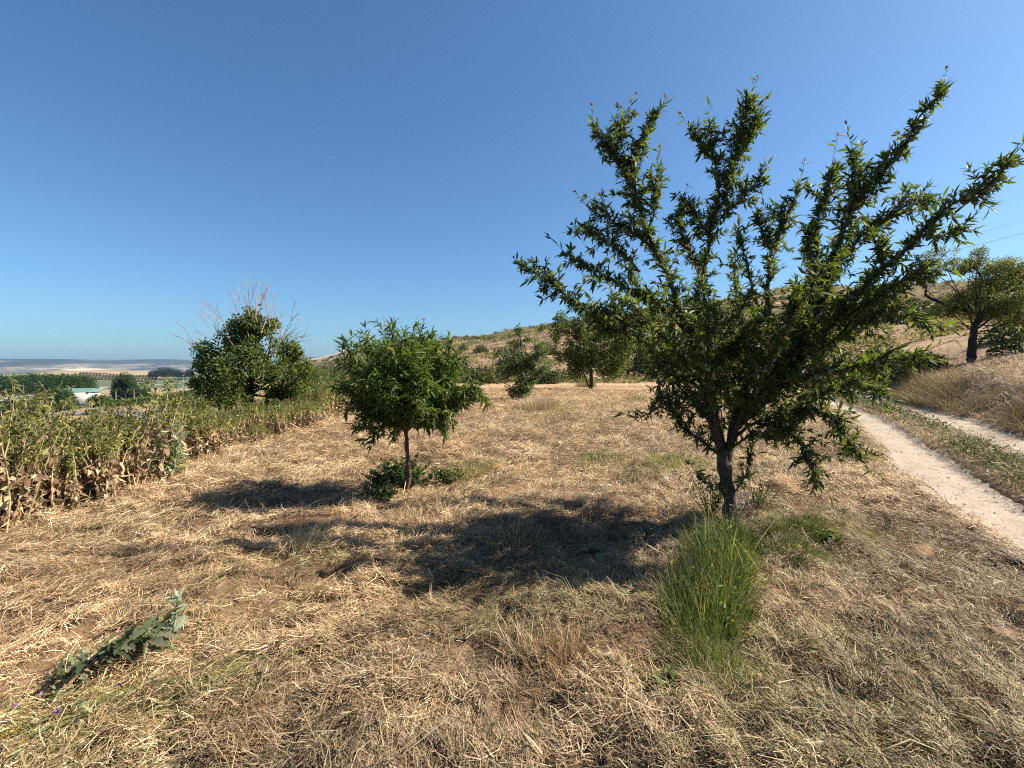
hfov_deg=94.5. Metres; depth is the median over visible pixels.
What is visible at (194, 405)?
tall weed
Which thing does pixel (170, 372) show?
pine tree
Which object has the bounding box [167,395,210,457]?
tall weed
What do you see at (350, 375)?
bush
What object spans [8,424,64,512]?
tall weed
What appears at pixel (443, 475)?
leafy weed
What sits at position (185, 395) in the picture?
bush
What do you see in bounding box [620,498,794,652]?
grass tuft
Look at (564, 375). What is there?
edge shrub
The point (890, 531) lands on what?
grass tussock
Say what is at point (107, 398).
valley bush
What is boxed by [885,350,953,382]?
edge shrub
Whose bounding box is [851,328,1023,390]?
bank weeds
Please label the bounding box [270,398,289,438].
plant
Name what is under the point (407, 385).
peach tree
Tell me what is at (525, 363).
young tree
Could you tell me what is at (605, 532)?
grass tussock
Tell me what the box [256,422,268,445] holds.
tall weed
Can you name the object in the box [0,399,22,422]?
valley bush
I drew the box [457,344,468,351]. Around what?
hill shrub
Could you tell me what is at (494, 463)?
grass tussock
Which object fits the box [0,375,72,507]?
tall weed
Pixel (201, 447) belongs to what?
tall weed
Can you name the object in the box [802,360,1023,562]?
dirt track
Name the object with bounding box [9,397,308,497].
undergrowth
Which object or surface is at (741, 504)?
flowering weed
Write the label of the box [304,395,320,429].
plant
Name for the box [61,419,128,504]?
tall weed
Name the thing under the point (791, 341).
almond tree
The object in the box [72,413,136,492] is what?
tall weed
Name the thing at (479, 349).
hill shrub
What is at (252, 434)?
tall weed
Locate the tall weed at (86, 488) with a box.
[10,385,105,501]
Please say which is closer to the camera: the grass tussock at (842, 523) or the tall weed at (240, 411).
the grass tussock at (842, 523)
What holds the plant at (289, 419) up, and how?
on the ground at (84, 623)
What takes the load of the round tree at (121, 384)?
on the ground at (84, 623)
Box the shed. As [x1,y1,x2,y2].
[68,388,102,405]
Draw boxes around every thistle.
[38,586,190,705]
[139,411,190,479]
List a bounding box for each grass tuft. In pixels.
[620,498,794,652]
[654,607,796,718]
[742,527,841,570]
[756,508,834,542]
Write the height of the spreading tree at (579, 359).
5.694 m
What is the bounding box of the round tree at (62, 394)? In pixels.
[46,385,76,410]
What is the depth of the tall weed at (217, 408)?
9.34 m
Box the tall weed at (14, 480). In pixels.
[0,385,57,532]
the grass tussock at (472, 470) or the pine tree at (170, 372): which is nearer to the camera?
the grass tussock at (472, 470)
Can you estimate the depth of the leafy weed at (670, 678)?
2.18 m
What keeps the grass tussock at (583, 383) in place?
on the ground at (84, 623)
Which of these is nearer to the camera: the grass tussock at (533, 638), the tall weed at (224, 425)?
the grass tussock at (533, 638)
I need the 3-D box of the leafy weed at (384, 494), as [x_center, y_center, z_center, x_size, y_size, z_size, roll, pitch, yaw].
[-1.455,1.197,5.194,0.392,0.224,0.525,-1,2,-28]
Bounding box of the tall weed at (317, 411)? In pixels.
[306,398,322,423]
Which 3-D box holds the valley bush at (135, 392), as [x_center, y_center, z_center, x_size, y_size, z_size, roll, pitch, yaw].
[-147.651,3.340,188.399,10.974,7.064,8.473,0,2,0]
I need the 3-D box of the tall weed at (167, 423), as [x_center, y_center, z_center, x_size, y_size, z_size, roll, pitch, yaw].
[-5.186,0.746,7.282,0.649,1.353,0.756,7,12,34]
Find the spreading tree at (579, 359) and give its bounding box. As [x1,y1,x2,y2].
[547,309,637,388]
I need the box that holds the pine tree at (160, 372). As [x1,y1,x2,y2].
[155,368,162,377]
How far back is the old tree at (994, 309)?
23.70 m
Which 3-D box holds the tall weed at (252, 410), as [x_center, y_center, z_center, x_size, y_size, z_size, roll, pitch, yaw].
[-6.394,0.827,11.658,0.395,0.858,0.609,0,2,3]
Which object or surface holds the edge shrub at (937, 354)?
on the ground at (84, 623)
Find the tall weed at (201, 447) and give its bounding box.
[187,408,212,461]
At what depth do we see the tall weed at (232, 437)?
8.57 m
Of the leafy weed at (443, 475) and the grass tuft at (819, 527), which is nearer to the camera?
the grass tuft at (819, 527)
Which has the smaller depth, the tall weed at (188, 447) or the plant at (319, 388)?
the tall weed at (188, 447)
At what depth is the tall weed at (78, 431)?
5.48 m
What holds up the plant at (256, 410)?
on the ground at (84, 623)
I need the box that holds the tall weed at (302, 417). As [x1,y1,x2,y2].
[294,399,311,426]
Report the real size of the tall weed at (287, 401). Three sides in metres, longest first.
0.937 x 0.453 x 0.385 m
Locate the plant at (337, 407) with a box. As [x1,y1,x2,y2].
[331,389,348,416]
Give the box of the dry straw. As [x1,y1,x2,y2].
[0,354,1023,767]
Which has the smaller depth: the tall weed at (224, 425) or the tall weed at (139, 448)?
the tall weed at (139, 448)
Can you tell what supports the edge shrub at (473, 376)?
on the ground at (84, 623)
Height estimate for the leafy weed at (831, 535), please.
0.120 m
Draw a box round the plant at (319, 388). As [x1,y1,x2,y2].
[305,378,329,416]
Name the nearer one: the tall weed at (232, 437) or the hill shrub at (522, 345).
the tall weed at (232, 437)
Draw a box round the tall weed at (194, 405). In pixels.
[171,391,216,457]
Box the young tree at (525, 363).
[491,323,550,400]
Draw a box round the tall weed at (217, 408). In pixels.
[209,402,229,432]
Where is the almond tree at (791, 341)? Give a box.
[512,65,1023,522]
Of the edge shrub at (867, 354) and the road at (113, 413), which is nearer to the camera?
the edge shrub at (867, 354)
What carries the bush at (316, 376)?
on the ground at (84, 623)
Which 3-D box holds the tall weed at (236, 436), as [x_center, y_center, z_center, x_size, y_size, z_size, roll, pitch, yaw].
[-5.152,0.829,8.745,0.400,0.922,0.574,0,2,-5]
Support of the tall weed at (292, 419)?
on the ground at (84, 623)
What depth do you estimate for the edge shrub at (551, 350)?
75.65 m
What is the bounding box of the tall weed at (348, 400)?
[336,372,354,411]
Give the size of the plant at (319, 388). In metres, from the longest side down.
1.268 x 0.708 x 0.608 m
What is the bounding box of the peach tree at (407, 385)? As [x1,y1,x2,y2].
[325,317,494,495]
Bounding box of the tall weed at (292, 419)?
[286,408,300,429]
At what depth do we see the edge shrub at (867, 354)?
33.03 m
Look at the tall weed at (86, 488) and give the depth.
5.33 m
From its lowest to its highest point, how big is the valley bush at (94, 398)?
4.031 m
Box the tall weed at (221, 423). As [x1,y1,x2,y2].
[206,404,232,451]
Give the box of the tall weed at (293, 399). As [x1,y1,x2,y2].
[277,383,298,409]
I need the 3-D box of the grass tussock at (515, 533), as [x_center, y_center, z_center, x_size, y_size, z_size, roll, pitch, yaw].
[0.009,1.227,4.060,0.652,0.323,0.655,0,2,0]
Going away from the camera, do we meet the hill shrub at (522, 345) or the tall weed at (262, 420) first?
the tall weed at (262, 420)
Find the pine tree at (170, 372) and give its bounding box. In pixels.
[163,367,173,377]
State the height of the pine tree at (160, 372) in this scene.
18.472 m
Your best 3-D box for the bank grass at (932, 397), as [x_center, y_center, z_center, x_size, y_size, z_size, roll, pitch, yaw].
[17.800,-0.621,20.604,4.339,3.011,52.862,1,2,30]
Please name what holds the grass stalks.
on the ground at (84, 623)
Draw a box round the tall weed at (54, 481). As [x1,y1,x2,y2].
[0,411,69,519]
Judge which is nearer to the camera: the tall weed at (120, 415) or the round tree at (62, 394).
the tall weed at (120, 415)
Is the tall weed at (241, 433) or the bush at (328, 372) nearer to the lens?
the tall weed at (241, 433)
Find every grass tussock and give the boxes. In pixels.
[275,515,350,558]
[442,458,498,480]
[475,511,546,550]
[479,457,512,473]
[492,616,565,664]
[513,391,560,410]
[518,611,603,678]
[547,404,588,413]
[559,513,614,546]
[573,378,598,386]
[583,449,626,460]
[628,394,650,401]
[646,449,710,470]
[802,507,868,536]
[857,526,909,542]
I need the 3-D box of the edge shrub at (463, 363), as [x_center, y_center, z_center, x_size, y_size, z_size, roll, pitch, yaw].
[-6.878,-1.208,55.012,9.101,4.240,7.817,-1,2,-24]
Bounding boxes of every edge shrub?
[442,355,476,374]
[454,367,500,383]
[464,363,509,383]
[525,365,560,383]
[543,345,556,354]
[547,367,574,382]
[619,343,662,374]
[833,349,865,374]
[847,348,891,382]
[854,342,905,360]
[859,348,918,383]
[883,297,943,323]
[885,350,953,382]
[922,351,956,361]
[977,314,1023,347]
[986,334,1023,356]
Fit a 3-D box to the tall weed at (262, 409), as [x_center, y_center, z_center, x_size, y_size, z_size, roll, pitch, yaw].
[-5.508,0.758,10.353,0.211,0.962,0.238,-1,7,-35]
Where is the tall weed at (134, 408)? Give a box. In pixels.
[78,397,141,459]
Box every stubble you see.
[460,328,1020,411]
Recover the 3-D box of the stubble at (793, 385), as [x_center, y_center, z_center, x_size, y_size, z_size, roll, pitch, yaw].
[15.925,-2.439,37.335,57.977,5.726,49.507,0,2,0]
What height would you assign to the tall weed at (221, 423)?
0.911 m
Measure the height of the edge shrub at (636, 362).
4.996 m
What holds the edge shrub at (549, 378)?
on the ground at (84, 623)
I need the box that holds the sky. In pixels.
[0,0,1023,361]
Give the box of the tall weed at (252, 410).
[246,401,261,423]
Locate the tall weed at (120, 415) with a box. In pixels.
[74,403,143,474]
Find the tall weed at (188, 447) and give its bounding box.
[166,412,196,464]
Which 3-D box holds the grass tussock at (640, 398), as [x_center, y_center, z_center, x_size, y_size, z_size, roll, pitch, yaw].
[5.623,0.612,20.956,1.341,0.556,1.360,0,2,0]
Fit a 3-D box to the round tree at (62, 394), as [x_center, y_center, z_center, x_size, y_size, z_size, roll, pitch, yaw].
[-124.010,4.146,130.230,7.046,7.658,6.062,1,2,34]
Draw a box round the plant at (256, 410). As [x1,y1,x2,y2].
[235,396,263,440]
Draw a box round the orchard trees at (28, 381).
[0,372,99,396]
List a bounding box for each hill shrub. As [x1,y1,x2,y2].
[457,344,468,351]
[472,345,488,353]
[504,345,522,361]
[507,338,521,345]
[510,342,527,347]
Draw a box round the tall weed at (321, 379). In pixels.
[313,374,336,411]
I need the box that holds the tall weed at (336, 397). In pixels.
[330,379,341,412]
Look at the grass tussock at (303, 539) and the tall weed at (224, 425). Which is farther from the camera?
the tall weed at (224, 425)
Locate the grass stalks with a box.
[662,470,814,597]
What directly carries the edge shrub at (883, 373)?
on the ground at (84, 623)
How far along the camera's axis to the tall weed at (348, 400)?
14.40 m
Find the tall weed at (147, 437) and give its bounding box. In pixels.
[134,423,159,454]
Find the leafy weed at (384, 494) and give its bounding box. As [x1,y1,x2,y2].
[359,481,397,503]
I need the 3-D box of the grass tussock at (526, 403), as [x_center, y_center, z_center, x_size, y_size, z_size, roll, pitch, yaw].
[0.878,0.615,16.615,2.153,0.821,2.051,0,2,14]
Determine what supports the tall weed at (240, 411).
on the ground at (84, 623)
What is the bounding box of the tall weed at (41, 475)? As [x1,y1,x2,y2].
[0,390,79,524]
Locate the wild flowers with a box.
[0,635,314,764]
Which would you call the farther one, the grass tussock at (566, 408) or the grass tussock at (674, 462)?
the grass tussock at (566, 408)
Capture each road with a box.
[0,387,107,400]
[53,411,149,419]
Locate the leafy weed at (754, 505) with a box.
[736,477,778,512]
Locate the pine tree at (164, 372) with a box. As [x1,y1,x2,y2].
[161,368,170,376]
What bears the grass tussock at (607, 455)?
on the ground at (84, 623)
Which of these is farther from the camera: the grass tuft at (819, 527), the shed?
the shed
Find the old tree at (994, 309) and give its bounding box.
[906,245,1023,361]
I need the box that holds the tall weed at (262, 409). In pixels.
[256,396,264,421]
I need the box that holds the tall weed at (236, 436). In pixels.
[222,405,245,448]
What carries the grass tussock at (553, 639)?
on the ground at (84, 623)
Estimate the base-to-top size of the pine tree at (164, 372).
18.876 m
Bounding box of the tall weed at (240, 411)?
[236,399,244,429]
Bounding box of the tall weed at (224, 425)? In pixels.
[212,412,233,447]
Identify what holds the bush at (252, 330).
on the ground at (84, 623)
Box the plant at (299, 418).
[288,394,308,429]
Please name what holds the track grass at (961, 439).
on the dirt track
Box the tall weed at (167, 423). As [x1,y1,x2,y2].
[138,389,195,464]
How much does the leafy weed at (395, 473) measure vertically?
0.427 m
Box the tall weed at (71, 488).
[42,439,90,513]
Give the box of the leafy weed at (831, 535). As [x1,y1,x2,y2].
[816,528,841,543]
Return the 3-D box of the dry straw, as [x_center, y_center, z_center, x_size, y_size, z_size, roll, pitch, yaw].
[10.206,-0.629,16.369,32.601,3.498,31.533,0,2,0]
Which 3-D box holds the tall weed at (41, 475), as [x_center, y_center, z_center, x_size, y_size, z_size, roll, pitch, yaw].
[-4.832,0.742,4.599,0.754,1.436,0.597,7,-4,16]
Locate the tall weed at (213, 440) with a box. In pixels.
[192,407,224,456]
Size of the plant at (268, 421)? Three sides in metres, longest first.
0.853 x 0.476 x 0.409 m
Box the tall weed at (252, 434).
[247,419,261,444]
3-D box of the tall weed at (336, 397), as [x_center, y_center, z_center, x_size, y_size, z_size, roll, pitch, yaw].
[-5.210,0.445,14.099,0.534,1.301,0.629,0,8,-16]
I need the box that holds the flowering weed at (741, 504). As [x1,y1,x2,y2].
[725,491,753,527]
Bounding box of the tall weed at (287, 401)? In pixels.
[278,395,297,410]
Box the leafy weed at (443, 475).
[426,465,466,484]
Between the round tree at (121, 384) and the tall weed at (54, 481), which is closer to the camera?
the tall weed at (54, 481)
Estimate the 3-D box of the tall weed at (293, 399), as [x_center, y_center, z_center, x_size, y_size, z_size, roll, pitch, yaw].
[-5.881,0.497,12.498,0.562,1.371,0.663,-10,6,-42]
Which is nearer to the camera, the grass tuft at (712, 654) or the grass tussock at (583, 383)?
the grass tuft at (712, 654)
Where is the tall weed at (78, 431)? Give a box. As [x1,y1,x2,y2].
[56,407,109,493]
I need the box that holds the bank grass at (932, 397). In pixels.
[836,353,1023,434]
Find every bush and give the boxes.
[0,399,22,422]
[14,398,43,412]
[85,393,105,407]
[101,394,111,400]
[126,384,155,397]
[156,390,211,419]
[171,274,318,422]
[291,368,321,405]
[312,366,347,396]
[326,353,362,380]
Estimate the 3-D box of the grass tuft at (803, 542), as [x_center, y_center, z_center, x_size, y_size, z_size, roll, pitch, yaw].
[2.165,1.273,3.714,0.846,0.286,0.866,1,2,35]
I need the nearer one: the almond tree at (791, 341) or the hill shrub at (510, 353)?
the almond tree at (791, 341)
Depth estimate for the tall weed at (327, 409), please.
12.88 m
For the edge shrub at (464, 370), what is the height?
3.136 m
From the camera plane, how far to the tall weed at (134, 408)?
6.16 m
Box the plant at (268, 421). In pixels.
[258,404,277,437]
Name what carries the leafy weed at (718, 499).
on the ground at (84, 623)
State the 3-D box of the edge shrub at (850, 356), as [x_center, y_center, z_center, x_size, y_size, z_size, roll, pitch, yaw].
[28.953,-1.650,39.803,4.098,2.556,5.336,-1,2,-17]
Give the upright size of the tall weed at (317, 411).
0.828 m
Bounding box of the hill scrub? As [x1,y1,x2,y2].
[313,273,1023,383]
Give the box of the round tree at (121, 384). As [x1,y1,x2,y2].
[109,371,137,398]
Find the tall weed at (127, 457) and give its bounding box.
[91,405,155,497]
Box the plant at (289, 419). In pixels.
[280,399,299,433]
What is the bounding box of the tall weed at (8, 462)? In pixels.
[0,441,17,518]
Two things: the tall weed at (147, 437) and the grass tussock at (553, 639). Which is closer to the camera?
the grass tussock at (553, 639)
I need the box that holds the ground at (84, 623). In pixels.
[0,273,1023,767]
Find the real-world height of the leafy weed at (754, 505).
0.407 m
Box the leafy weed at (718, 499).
[672,462,748,514]
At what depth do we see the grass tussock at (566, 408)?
15.60 m
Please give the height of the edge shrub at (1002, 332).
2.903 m
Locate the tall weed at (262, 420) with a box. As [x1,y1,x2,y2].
[252,410,268,437]
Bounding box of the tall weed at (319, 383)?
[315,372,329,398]
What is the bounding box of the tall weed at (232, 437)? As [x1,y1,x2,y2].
[224,419,236,447]
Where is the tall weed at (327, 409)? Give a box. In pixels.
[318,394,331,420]
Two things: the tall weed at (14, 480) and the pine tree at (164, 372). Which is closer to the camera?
the tall weed at (14, 480)
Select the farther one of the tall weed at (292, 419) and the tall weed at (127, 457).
the tall weed at (292, 419)
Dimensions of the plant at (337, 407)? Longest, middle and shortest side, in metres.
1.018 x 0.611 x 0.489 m
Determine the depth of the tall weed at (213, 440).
7.77 m
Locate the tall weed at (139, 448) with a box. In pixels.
[120,376,203,487]
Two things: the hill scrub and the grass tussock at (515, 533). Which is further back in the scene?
the hill scrub
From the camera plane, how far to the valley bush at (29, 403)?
99.82 m
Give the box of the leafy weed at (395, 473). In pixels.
[360,453,443,490]
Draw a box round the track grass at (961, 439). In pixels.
[821,377,1023,511]
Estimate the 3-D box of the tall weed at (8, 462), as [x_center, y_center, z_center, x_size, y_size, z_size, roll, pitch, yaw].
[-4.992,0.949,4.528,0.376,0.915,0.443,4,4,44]
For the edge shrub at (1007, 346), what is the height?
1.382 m
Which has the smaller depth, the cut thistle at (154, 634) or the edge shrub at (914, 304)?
the cut thistle at (154, 634)
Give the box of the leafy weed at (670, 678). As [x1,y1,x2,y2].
[652,664,679,688]
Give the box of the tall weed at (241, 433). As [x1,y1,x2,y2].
[234,412,248,441]
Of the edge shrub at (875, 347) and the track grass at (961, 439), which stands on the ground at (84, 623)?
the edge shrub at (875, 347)
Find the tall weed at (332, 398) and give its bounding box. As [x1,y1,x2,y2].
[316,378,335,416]
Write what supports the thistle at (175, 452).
on the ground at (84, 623)
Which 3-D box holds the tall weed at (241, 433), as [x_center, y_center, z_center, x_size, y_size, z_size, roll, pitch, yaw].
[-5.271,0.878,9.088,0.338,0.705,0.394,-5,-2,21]
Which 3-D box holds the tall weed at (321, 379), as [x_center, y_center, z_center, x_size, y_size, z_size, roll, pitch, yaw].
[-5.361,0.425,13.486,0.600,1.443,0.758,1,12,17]
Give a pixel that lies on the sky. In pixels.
(373, 159)
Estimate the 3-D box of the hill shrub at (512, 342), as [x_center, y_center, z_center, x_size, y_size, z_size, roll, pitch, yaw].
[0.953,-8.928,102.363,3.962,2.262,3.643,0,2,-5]
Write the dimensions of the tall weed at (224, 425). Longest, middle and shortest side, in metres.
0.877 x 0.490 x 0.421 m

